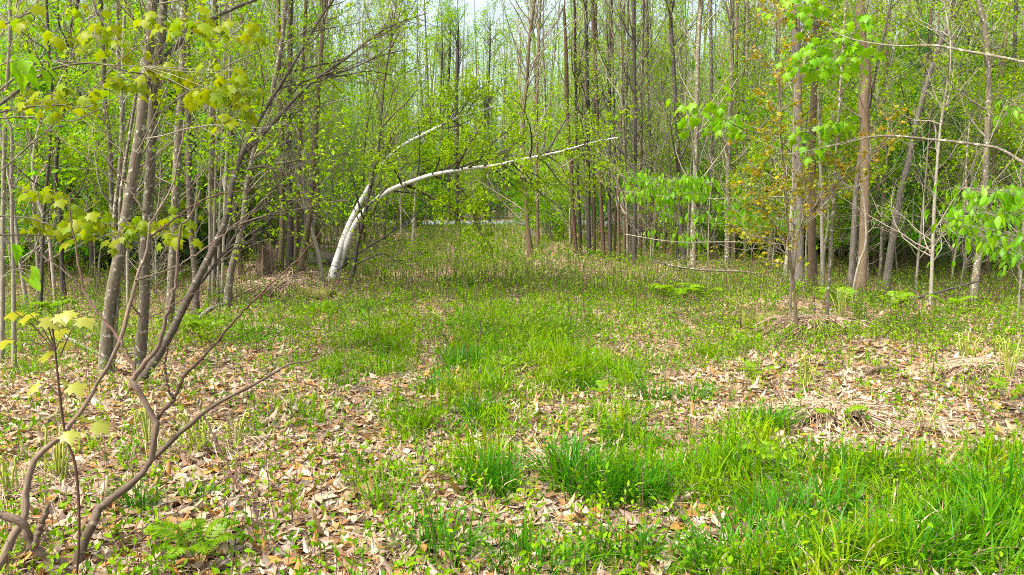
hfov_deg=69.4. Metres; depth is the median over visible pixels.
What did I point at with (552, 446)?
grass tussock
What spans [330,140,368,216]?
sapling tree
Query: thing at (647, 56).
maple tree
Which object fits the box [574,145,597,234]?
bare sapling
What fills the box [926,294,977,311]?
fern
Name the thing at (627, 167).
bare sapling
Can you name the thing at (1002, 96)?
slender tree
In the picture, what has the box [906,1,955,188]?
slender tree
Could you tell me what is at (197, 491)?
grass tussock
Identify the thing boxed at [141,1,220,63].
slender tree
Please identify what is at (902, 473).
grass tussock
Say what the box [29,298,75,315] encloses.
fern
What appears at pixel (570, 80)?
slender tree
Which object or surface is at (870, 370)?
rotten log
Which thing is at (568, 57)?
slender tree
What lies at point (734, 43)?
slender tree
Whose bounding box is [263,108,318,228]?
sapling tree
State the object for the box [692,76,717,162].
sapling tree
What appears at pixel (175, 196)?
maple tree
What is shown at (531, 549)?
grass tussock
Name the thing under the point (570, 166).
slender tree
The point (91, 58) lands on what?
slender tree
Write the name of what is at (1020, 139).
sapling tree
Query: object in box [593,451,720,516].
grass tussock
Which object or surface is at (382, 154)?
sapling tree
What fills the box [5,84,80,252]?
leafy shrub
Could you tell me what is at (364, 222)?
dark sapling
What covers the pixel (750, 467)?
grass tussock
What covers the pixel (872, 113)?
bare sapling
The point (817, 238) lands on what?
leafy shrub
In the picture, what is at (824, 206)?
bare sapling
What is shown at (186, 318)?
fern
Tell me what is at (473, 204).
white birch
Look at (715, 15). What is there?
slender tree
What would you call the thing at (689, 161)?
sapling tree
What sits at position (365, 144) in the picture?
tree
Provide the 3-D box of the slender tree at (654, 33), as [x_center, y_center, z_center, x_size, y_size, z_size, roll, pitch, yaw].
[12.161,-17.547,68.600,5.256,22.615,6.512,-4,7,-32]
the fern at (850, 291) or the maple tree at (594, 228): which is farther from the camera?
the maple tree at (594, 228)
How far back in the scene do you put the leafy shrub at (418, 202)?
45.88 m
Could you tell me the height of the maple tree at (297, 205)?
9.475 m
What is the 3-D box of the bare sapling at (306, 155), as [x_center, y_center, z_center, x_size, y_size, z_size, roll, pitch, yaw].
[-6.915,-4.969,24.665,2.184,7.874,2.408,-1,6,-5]
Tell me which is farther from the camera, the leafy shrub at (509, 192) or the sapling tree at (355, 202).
the leafy shrub at (509, 192)
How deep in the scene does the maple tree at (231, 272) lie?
11.50 m
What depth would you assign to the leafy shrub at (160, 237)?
19.10 m
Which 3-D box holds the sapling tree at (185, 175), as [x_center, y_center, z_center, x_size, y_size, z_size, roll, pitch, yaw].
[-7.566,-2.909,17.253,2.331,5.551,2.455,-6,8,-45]
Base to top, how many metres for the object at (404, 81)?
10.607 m
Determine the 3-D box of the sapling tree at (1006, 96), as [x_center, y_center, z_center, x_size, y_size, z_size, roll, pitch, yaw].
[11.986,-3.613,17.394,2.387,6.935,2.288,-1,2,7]
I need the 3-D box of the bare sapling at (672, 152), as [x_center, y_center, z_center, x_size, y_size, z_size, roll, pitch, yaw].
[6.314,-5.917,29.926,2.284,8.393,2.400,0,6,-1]
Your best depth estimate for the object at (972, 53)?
19.30 m
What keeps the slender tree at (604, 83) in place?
on the ground at (668, 344)
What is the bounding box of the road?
[285,221,661,224]
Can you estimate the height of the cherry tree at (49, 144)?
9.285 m
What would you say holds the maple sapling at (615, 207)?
on the ground at (668, 344)
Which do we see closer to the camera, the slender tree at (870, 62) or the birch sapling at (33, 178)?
the birch sapling at (33, 178)
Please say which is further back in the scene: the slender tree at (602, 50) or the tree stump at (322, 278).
the slender tree at (602, 50)
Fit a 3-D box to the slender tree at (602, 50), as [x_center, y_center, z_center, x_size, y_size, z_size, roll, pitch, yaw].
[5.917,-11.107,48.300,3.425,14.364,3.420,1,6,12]
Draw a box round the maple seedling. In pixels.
[0,310,111,574]
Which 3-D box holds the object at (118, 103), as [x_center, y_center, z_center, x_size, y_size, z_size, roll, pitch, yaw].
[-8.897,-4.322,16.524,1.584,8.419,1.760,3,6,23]
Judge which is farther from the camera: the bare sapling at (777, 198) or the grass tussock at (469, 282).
the bare sapling at (777, 198)
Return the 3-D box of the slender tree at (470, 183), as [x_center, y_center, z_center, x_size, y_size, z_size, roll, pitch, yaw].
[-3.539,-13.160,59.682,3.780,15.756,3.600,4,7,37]
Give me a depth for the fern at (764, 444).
4.65 m
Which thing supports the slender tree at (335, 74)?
on the ground at (668, 344)
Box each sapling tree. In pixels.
[0,1,15,263]
[0,6,46,268]
[0,16,106,289]
[0,48,45,237]
[0,83,24,239]
[5,88,94,286]
[50,2,165,284]
[52,9,164,289]
[92,15,217,280]
[133,50,232,274]
[201,110,245,248]
[233,113,261,258]
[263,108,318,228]
[308,133,353,239]
[320,120,367,224]
[328,132,365,215]
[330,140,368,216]
[354,79,402,236]
[543,127,562,189]
[547,80,596,224]
[551,89,597,238]
[565,32,611,208]
[637,16,681,204]
[649,126,708,258]
[657,110,723,234]
[670,131,724,231]
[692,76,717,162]
[701,52,767,263]
[704,60,755,213]
[718,117,788,271]
[741,28,781,244]
[754,26,838,259]
[754,58,846,236]
[779,0,896,257]
[804,115,877,274]
[804,135,859,267]
[835,0,929,284]
[837,74,942,274]
[912,0,1023,280]
[928,15,990,260]
[930,6,975,175]
[930,82,1005,267]
[936,0,1023,268]
[955,0,1023,278]
[980,69,1023,250]
[983,6,1023,225]
[991,124,1023,265]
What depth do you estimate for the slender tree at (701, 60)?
46.29 m
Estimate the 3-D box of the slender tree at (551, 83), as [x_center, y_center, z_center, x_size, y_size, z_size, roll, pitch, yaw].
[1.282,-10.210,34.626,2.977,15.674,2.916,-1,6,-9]
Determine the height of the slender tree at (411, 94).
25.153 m
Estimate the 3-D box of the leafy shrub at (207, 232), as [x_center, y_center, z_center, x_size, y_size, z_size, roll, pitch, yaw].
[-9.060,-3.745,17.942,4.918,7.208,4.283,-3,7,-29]
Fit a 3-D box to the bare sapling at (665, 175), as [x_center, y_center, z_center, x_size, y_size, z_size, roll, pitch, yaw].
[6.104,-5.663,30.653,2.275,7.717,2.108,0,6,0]
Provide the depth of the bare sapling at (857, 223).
17.07 m
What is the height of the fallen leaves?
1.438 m
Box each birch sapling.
[0,0,136,301]
[781,0,858,286]
[877,78,986,291]
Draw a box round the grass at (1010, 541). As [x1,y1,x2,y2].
[0,223,1023,574]
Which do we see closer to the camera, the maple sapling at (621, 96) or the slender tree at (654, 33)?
the maple sapling at (621, 96)
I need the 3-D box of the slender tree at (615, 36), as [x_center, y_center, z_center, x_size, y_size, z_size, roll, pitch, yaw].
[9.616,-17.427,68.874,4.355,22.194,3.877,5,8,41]
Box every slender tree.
[0,0,77,76]
[27,0,125,275]
[28,0,78,77]
[56,8,128,122]
[73,0,141,267]
[73,1,223,279]
[109,0,179,255]
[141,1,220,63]
[191,7,275,262]
[193,0,234,73]
[221,0,302,201]
[232,0,310,246]
[232,1,277,178]
[235,0,334,238]
[244,0,274,111]
[256,0,326,241]
[262,0,331,210]
[262,5,346,242]
[280,0,351,248]
[281,2,336,235]
[295,0,365,243]
[295,0,368,230]
[306,6,360,171]
[308,0,359,236]
[317,0,370,225]
[331,0,404,238]
[336,0,364,147]
[339,0,377,209]
[342,0,398,166]
[346,1,388,147]
[351,2,419,163]
[351,4,414,155]
[358,0,423,229]
[360,0,411,193]
[360,56,382,164]
[363,17,406,216]
[370,0,429,232]
[397,0,438,183]
[399,94,419,188]
[401,61,419,137]
[402,0,451,215]
[429,19,464,212]
[431,0,486,197]
[436,24,471,172]
[443,25,492,217]
[473,0,520,218]
[491,4,538,183]
[504,35,543,216]
[505,1,566,232]
[512,0,561,229]
[513,0,560,190]
[513,0,564,227]
[546,15,582,138]
[547,1,591,227]
[552,0,588,126]
[553,4,591,224]
[554,0,616,236]
[556,1,631,237]
[559,0,640,188]
[569,2,623,213]
[571,0,616,179]
[590,0,626,224]
[597,2,630,224]
[598,0,670,245]
[599,0,689,239]
[599,5,616,187]
[604,0,631,115]
[608,0,651,230]
[627,0,687,244]
[630,0,665,221]
[636,0,667,228]
[637,0,666,142]
[646,0,690,153]
[654,0,699,132]
[659,14,690,155]
[663,0,686,142]
[674,36,708,111]
[684,39,709,164]
[686,0,728,111]
[700,18,723,103]
[703,0,785,154]
[706,0,753,104]
[714,0,768,142]
[719,0,837,266]
[728,0,774,140]
[737,0,871,282]
[740,1,779,111]
[760,1,882,112]
[764,0,849,256]
[765,1,836,255]
[766,19,781,85]
[809,2,922,261]
[869,0,948,157]
[891,0,1012,257]
[898,0,930,62]
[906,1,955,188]
[974,0,1020,239]
[977,0,1023,264]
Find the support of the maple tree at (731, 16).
on the ground at (668, 344)
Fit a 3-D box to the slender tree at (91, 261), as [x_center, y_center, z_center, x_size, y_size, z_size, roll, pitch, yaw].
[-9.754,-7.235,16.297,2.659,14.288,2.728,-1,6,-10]
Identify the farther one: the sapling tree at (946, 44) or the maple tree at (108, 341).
the sapling tree at (946, 44)
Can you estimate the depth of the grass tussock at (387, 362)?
7.29 m
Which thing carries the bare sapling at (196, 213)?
on the ground at (668, 344)
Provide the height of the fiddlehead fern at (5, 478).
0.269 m
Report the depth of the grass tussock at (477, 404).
5.75 m
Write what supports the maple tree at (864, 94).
on the ground at (668, 344)
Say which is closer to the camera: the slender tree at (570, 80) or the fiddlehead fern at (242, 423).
the fiddlehead fern at (242, 423)
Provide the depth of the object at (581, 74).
25.51 m
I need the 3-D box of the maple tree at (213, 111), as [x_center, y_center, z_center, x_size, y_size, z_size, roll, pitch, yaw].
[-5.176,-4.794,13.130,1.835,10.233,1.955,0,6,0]
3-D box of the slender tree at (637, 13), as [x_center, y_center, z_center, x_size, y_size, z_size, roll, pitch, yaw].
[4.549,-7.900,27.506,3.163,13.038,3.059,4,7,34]
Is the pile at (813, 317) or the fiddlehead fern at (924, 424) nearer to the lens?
the fiddlehead fern at (924, 424)
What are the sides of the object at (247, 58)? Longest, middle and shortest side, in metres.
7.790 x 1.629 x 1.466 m
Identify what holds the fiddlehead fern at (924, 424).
on the ground at (668, 344)
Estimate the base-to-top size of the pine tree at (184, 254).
5.721 m
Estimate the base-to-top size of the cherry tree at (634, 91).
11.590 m
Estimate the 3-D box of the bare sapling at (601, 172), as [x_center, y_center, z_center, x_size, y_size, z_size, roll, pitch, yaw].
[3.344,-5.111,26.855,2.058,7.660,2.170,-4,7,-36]
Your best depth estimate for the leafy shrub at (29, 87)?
18.86 m
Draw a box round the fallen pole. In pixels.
[893,273,981,305]
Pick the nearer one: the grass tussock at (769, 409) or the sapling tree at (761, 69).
the grass tussock at (769, 409)
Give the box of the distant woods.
[0,0,1022,217]
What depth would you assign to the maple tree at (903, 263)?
17.30 m
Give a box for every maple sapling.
[163,0,265,291]
[174,0,244,301]
[175,0,241,297]
[191,0,259,302]
[550,0,641,258]
[573,0,678,261]
[587,0,667,261]
[590,0,646,260]
[666,0,892,334]
[710,0,912,339]
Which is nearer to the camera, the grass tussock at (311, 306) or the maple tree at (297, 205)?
the grass tussock at (311, 306)
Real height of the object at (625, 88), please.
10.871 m
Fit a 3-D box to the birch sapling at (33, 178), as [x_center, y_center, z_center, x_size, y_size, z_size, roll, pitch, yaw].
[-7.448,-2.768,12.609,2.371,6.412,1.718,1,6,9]
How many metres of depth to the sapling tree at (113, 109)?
14.02 m
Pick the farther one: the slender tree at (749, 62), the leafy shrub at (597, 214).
the leafy shrub at (597, 214)
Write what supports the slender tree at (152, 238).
on the ground at (668, 344)
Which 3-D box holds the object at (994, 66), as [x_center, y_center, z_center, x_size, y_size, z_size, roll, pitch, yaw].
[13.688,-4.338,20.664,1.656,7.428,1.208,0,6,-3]
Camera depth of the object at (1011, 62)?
17.97 m
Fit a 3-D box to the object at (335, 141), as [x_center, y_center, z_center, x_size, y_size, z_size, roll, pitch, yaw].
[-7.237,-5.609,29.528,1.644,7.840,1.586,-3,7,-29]
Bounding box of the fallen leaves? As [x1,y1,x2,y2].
[0,226,1023,574]
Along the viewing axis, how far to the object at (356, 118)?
36.49 m
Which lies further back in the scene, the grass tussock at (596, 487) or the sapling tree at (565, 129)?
the sapling tree at (565, 129)
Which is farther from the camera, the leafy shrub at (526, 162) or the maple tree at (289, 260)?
the leafy shrub at (526, 162)
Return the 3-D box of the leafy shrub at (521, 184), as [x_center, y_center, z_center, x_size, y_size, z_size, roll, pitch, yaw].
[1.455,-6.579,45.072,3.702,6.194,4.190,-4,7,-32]
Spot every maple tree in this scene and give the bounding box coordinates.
[0,0,64,362]
[0,0,81,366]
[0,0,281,257]
[0,0,316,375]
[34,0,147,307]
[47,0,184,308]
[52,0,200,304]
[62,0,272,330]
[111,0,318,369]
[167,0,280,291]
[168,1,279,274]
[210,0,318,309]
[237,0,315,270]
[241,0,342,270]
[253,0,367,272]
[273,0,342,265]
[451,0,591,257]
[506,0,561,247]
[540,0,638,257]
[549,0,606,254]
[554,0,618,253]
[559,0,630,255]
[571,0,650,258]
[601,0,657,247]
[618,0,671,253]
[648,0,729,259]
[654,0,737,273]
[700,0,775,259]
[700,0,779,267]
[725,0,787,260]
[770,0,853,291]
[811,0,902,297]
[829,0,925,287]
[843,0,950,273]
[871,0,968,274]
[920,0,1023,302]
[958,0,1023,277]
[971,0,1023,273]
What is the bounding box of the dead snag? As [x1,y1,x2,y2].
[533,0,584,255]
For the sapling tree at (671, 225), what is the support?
on the ground at (668, 344)
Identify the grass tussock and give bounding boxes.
[90,465,186,512]
[169,478,239,504]
[219,406,285,440]
[289,298,349,314]
[329,456,433,515]
[345,350,413,375]
[348,487,509,571]
[370,391,470,433]
[398,364,466,394]
[407,433,566,503]
[423,336,489,365]
[436,510,644,574]
[439,272,477,288]
[448,383,520,421]
[507,423,636,486]
[523,333,588,356]
[524,314,575,335]
[531,435,688,513]
[549,365,619,393]
[557,506,697,572]
[571,391,660,421]
[583,410,696,452]
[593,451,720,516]
[615,374,685,402]
[625,500,856,574]
[657,374,733,404]
[659,431,772,480]
[685,336,748,357]
[685,433,803,485]
[718,393,820,431]
[718,467,862,537]
[749,500,906,573]
[752,453,915,526]
[776,426,869,470]
[805,437,919,483]
[811,498,1014,574]
[874,447,967,487]
[877,462,1022,521]
[880,479,1023,550]
[898,438,1023,515]
[935,420,1023,470]
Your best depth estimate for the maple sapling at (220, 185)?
12.46 m
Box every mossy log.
[274,286,335,299]
[740,309,786,329]
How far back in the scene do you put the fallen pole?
12.30 m
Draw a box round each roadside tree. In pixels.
[409,0,463,220]
[423,0,471,220]
[430,0,480,224]
[469,0,512,221]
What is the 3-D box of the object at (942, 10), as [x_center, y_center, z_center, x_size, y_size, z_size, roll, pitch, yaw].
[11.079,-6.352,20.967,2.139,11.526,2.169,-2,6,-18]
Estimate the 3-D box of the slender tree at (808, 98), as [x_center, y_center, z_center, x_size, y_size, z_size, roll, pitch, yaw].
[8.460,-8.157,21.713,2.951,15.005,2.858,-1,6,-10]
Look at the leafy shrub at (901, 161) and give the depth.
22.71 m
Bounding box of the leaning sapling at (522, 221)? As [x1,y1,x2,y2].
[482,171,545,246]
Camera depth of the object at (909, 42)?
16.58 m
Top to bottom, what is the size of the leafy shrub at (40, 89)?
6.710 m
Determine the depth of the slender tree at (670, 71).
46.83 m
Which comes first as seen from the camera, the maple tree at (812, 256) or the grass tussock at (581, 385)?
the grass tussock at (581, 385)
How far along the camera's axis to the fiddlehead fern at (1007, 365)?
6.69 m
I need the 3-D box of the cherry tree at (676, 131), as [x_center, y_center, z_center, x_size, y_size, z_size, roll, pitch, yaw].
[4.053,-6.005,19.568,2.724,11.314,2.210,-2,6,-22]
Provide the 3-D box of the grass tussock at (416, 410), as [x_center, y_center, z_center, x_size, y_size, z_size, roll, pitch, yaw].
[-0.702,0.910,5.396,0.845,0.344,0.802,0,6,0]
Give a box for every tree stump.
[253,241,280,279]
[318,266,324,286]
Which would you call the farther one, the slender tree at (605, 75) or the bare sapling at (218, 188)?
the slender tree at (605, 75)
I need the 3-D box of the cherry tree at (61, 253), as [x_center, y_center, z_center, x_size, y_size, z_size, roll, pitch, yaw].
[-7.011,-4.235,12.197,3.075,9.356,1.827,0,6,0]
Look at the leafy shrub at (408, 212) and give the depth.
42.31 m
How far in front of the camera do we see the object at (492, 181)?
64.82 m
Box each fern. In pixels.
[0,424,130,498]
[0,455,95,519]
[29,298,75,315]
[86,402,197,461]
[133,409,256,469]
[141,518,237,559]
[173,409,292,468]
[180,314,228,339]
[494,356,517,371]
[591,380,617,397]
[645,283,703,303]
[676,282,722,300]
[740,361,776,379]
[740,441,801,462]
[760,354,848,397]
[812,404,870,424]
[815,287,858,304]
[815,288,863,319]
[838,522,906,541]
[868,402,974,442]
[877,291,918,307]
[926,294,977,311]
[939,329,987,360]
[955,335,1023,389]
[988,378,1023,397]
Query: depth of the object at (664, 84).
27.31 m
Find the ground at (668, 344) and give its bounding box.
[0,210,1023,574]
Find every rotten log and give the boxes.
[306,251,349,268]
[862,366,898,374]
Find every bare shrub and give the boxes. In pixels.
[0,112,295,574]
[8,164,339,568]
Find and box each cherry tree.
[0,0,120,303]
[0,0,130,317]
[110,0,253,313]
[135,0,475,383]
[587,0,678,265]
[643,0,714,263]
[705,0,767,247]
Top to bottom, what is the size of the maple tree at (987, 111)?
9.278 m
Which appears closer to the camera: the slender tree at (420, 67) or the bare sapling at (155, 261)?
the bare sapling at (155, 261)
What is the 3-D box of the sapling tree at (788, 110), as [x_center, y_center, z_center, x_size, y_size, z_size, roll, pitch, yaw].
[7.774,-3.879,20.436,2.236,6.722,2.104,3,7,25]
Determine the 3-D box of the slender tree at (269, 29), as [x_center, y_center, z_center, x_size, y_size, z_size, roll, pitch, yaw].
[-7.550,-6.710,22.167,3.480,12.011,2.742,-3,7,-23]
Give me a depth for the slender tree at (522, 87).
70.35 m
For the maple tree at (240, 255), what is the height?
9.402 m
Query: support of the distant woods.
on the ground at (668, 344)
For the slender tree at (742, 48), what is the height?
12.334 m
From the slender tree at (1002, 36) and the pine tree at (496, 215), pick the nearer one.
the slender tree at (1002, 36)
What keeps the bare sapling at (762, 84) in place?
on the ground at (668, 344)
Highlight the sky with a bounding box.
[0,0,1021,210]
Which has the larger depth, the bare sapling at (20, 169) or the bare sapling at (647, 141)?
the bare sapling at (647, 141)
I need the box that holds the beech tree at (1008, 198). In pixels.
[767,10,1023,278]
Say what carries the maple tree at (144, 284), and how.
on the ground at (668, 344)
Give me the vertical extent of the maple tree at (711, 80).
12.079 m
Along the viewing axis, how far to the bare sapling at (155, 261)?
13.40 m
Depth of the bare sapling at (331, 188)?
28.04 m
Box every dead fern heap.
[182,267,365,305]
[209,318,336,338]
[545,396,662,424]
[711,384,960,437]
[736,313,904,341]
[897,351,1023,388]
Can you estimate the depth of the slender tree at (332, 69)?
46.91 m
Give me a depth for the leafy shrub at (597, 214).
34.95 m
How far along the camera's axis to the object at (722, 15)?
33.38 m
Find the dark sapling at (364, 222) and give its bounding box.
[325,0,459,286]
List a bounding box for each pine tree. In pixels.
[19,142,110,267]
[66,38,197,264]
[77,36,255,266]
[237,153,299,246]
[410,178,445,226]
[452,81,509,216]
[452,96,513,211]
[483,187,513,224]
[824,12,1006,274]
[878,1,1023,255]
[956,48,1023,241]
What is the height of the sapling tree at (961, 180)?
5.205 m
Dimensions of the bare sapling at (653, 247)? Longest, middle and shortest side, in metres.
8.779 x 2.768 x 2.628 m
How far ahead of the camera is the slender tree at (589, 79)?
39.81 m
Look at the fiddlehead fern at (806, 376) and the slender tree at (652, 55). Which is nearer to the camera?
the fiddlehead fern at (806, 376)
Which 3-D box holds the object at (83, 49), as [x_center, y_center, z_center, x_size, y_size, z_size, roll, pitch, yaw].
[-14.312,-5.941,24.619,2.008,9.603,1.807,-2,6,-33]
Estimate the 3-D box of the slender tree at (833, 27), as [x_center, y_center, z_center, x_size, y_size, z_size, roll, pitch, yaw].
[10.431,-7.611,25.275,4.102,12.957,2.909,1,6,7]
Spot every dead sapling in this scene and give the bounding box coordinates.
[279,127,336,273]
[400,157,420,246]
[837,166,886,300]
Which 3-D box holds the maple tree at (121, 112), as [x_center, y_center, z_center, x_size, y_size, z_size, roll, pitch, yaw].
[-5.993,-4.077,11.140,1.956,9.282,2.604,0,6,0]
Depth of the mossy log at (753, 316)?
9.62 m
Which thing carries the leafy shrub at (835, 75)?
on the ground at (668, 344)
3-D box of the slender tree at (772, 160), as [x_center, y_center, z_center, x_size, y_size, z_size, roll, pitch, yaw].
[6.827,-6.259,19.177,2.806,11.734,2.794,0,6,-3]
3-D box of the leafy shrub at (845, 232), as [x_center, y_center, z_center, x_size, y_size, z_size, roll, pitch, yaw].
[8.907,-3.561,19.453,5.227,6.543,5.390,1,6,8]
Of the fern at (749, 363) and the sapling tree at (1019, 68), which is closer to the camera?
the fern at (749, 363)
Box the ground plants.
[0,218,1023,574]
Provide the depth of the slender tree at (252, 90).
25.21 m
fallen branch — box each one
[63,329,124,364]
[123,346,182,354]
[193,299,227,320]
[653,257,697,284]
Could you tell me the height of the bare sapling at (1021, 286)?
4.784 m
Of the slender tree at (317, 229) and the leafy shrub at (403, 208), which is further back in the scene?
the leafy shrub at (403, 208)
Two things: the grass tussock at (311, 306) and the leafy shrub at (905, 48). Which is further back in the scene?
the leafy shrub at (905, 48)
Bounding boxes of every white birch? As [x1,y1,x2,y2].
[328,62,524,279]
[336,74,675,277]
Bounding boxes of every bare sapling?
[0,0,99,306]
[0,0,109,297]
[0,29,46,261]
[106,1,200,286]
[111,56,183,295]
[135,1,260,281]
[142,95,206,267]
[194,59,254,253]
[247,131,279,247]
[270,1,343,249]
[284,56,315,236]
[292,20,336,228]
[317,99,352,246]
[335,84,372,235]
[353,99,392,237]
[542,32,583,239]
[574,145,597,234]
[575,58,622,246]
[598,19,667,248]
[613,0,699,257]
[616,34,671,229]
[620,127,639,251]
[621,13,670,250]
[630,71,681,238]
[643,20,704,232]
[646,0,720,260]
[653,44,683,237]
[661,30,727,255]
[677,71,725,263]
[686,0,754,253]
[728,1,789,254]
[744,87,791,271]
[816,50,850,262]
[826,0,924,281]
[835,0,909,242]
[841,0,1016,303]
[842,70,888,270]
[888,106,943,262]
[915,2,959,257]
[918,39,980,269]
[939,14,1023,289]
[946,91,1003,280]
[987,32,1023,315]
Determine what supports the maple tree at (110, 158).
on the ground at (668, 344)
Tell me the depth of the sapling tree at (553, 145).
45.94 m
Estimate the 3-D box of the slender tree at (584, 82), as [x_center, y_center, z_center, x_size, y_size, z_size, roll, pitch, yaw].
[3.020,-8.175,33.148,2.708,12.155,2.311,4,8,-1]
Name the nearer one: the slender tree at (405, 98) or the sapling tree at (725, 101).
the sapling tree at (725, 101)
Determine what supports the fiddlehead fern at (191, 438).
on the ground at (668, 344)
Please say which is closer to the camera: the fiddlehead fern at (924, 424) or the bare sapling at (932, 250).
the fiddlehead fern at (924, 424)
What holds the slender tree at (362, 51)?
on the ground at (668, 344)
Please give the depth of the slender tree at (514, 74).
79.81 m
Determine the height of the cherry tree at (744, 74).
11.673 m
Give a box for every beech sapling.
[0,45,57,291]
[605,73,800,314]
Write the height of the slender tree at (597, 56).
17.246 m
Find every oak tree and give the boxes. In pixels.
[749,0,851,293]
[892,0,1006,258]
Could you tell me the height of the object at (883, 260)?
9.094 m
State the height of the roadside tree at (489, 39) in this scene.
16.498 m
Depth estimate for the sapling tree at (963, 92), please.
20.75 m
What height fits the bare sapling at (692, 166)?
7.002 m
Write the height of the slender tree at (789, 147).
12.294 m
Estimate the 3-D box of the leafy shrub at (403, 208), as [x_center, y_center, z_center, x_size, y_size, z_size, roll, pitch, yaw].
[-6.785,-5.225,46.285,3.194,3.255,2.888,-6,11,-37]
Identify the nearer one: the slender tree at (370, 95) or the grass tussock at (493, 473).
the grass tussock at (493, 473)
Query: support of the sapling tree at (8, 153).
on the ground at (668, 344)
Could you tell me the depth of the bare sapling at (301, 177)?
24.44 m
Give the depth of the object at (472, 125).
70.54 m
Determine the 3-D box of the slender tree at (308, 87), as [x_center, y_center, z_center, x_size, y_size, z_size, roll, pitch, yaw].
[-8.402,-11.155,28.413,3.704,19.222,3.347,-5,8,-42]
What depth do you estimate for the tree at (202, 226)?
17.32 m
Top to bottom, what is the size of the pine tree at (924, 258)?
6.078 m
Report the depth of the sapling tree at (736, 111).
20.76 m
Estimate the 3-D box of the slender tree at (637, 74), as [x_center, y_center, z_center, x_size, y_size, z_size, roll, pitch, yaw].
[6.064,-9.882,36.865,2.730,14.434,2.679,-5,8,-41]
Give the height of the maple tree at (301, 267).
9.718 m
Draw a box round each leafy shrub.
[0,12,102,266]
[0,107,92,268]
[1,88,141,268]
[3,47,75,247]
[4,35,79,263]
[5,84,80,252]
[31,196,129,272]
[35,0,252,263]
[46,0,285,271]
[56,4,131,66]
[56,62,286,262]
[79,57,207,267]
[192,146,287,251]
[201,153,277,254]
[321,172,354,227]
[348,170,405,227]
[350,166,395,221]
[367,175,425,227]
[388,189,427,224]
[389,153,428,224]
[397,136,443,222]
[398,169,437,225]
[413,169,453,219]
[414,125,467,213]
[435,165,469,218]
[443,162,487,218]
[465,168,512,217]
[492,119,561,210]
[501,134,551,223]
[502,165,519,208]
[508,146,599,240]
[513,189,540,220]
[522,182,570,229]
[567,109,656,233]
[671,128,737,251]
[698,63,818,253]
[699,124,787,258]
[714,0,919,253]
[740,49,875,184]
[753,3,944,263]
[759,34,941,266]
[776,215,849,254]
[835,44,948,248]
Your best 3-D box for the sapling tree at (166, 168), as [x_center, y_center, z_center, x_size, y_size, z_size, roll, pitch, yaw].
[-7.148,-2.728,15.192,2.484,5.623,2.399,0,6,-4]
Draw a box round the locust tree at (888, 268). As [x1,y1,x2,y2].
[880,0,976,291]
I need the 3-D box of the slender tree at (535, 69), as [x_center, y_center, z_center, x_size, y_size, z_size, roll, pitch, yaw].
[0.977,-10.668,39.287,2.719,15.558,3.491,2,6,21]

